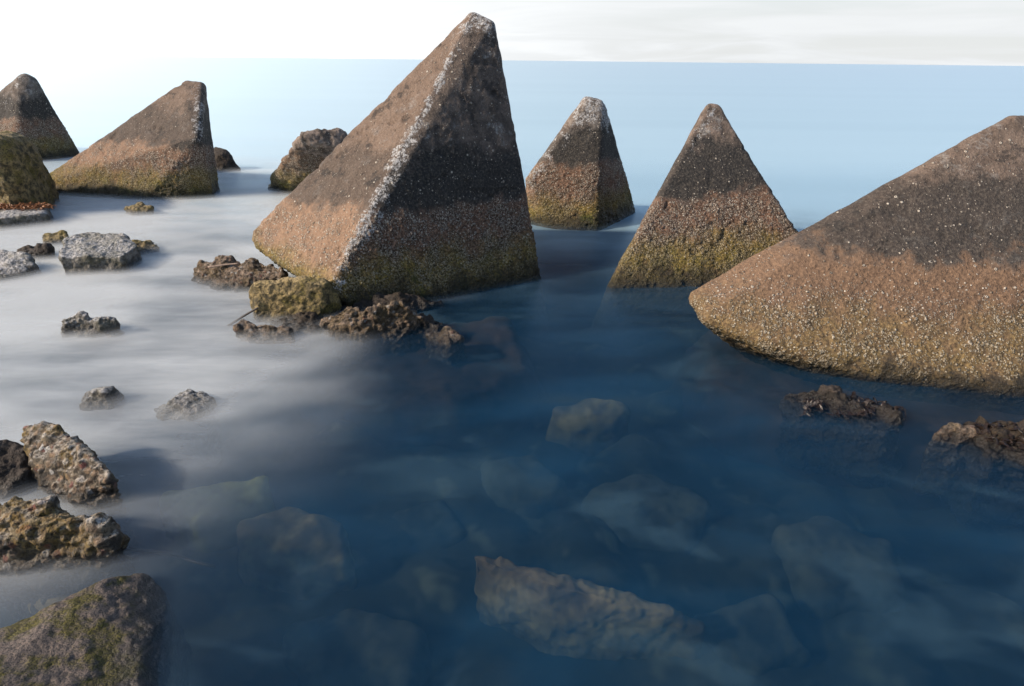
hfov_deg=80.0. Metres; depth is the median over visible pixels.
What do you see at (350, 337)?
rock
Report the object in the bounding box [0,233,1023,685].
sea bed
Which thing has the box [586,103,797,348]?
concrete block
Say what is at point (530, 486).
sunken stone
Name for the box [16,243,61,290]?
rock
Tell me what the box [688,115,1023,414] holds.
concrete block
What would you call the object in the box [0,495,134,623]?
rock
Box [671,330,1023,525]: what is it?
rock
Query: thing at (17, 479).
rock
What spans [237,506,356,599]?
sunken stone
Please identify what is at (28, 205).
seaweed
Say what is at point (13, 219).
rock slab
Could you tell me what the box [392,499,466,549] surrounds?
sunken stone
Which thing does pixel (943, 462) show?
rock
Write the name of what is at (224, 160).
rock
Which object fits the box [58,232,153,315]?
rock slab
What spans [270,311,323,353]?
rock
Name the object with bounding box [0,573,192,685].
rock
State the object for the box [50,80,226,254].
concrete block
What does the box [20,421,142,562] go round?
rock
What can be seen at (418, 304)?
rock
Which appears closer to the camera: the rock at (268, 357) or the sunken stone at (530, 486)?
the sunken stone at (530, 486)
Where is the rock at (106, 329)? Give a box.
[60,311,131,376]
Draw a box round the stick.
[208,262,239,267]
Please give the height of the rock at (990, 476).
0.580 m
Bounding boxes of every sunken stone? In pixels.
[28,591,78,612]
[159,475,275,552]
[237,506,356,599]
[281,608,431,685]
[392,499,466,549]
[480,455,566,518]
[545,398,629,457]
[580,474,710,554]
[694,594,810,675]
[771,516,904,619]
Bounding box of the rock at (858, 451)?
[774,384,904,487]
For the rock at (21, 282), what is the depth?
5.11 m
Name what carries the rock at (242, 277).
on the sea bed
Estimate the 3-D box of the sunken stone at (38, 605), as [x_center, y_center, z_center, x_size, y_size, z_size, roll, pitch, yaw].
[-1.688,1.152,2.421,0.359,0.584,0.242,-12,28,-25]
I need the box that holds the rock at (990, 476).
[939,416,1023,527]
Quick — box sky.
[0,0,1023,65]
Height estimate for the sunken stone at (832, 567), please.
0.423 m
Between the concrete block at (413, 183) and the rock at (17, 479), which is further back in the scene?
the concrete block at (413, 183)
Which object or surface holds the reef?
on the sea bed
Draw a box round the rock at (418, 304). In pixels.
[340,292,445,322]
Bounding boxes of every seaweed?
[0,201,56,210]
[797,391,906,421]
[971,421,1023,450]
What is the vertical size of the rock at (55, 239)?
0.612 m
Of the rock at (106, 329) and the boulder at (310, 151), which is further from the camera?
the boulder at (310, 151)
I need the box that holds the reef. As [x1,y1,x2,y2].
[279,316,548,450]
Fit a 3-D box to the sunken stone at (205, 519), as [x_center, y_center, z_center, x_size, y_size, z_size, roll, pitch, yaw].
[-1.366,0.934,2.876,0.596,0.583,0.233,-6,26,-14]
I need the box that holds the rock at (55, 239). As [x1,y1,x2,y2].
[42,230,68,282]
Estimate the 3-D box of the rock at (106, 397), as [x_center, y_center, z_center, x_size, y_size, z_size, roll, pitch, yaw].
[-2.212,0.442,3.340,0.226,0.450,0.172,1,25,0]
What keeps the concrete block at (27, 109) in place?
on the sea bed
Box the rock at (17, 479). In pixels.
[0,439,42,504]
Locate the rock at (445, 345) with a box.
[425,326,466,366]
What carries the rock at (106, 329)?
on the sea bed
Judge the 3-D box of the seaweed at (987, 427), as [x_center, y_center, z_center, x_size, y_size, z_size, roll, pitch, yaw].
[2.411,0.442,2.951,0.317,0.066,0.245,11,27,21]
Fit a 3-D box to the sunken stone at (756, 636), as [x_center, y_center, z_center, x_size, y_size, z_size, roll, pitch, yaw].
[0.969,1.259,2.497,0.469,0.324,0.317,-6,26,-14]
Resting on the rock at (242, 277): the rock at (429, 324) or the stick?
the stick
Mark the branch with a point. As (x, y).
(140, 550)
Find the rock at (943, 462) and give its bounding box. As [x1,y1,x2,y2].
[911,422,979,497]
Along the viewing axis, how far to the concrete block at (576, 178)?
6.71 m
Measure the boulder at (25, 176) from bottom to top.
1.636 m
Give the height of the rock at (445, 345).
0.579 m
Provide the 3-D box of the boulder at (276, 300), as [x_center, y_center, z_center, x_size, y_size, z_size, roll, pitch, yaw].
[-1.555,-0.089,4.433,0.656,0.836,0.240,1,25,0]
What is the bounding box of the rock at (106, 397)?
[79,386,137,458]
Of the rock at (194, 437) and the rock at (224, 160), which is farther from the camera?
the rock at (224, 160)
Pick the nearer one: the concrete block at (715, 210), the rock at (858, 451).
the rock at (858, 451)
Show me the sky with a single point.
(891, 32)
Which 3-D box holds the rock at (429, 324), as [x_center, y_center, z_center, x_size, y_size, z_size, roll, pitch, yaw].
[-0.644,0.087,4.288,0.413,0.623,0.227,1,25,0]
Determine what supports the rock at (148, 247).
on the sea bed
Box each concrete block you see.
[0,73,78,160]
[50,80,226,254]
[252,12,549,338]
[525,96,634,293]
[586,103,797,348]
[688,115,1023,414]
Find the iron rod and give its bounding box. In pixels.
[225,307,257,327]
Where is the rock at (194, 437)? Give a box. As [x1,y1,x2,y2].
[154,389,222,468]
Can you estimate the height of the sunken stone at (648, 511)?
0.363 m
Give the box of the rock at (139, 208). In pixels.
[124,202,166,255]
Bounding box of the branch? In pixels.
[124,547,215,567]
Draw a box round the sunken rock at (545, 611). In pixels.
[474,556,705,661]
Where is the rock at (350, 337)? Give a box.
[320,300,423,367]
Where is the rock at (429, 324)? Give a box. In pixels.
[409,313,442,347]
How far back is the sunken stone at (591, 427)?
3.75 m
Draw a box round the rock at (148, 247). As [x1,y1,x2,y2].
[131,239,170,297]
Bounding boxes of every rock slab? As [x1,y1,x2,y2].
[0,207,54,245]
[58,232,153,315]
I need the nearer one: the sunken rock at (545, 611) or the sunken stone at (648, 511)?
the sunken rock at (545, 611)
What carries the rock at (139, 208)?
on the sea bed
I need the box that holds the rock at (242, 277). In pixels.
[191,255,288,331]
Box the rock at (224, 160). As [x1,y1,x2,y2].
[214,147,240,172]
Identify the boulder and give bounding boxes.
[0,130,59,210]
[249,275,341,324]
[268,128,347,193]
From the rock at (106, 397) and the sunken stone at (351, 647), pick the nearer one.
the sunken stone at (351, 647)
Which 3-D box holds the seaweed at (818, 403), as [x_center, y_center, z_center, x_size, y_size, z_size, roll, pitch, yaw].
[1.821,0.340,3.280,0.602,0.066,0.277,1,25,0]
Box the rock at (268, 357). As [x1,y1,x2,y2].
[232,319,300,391]
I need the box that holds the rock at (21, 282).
[0,249,51,316]

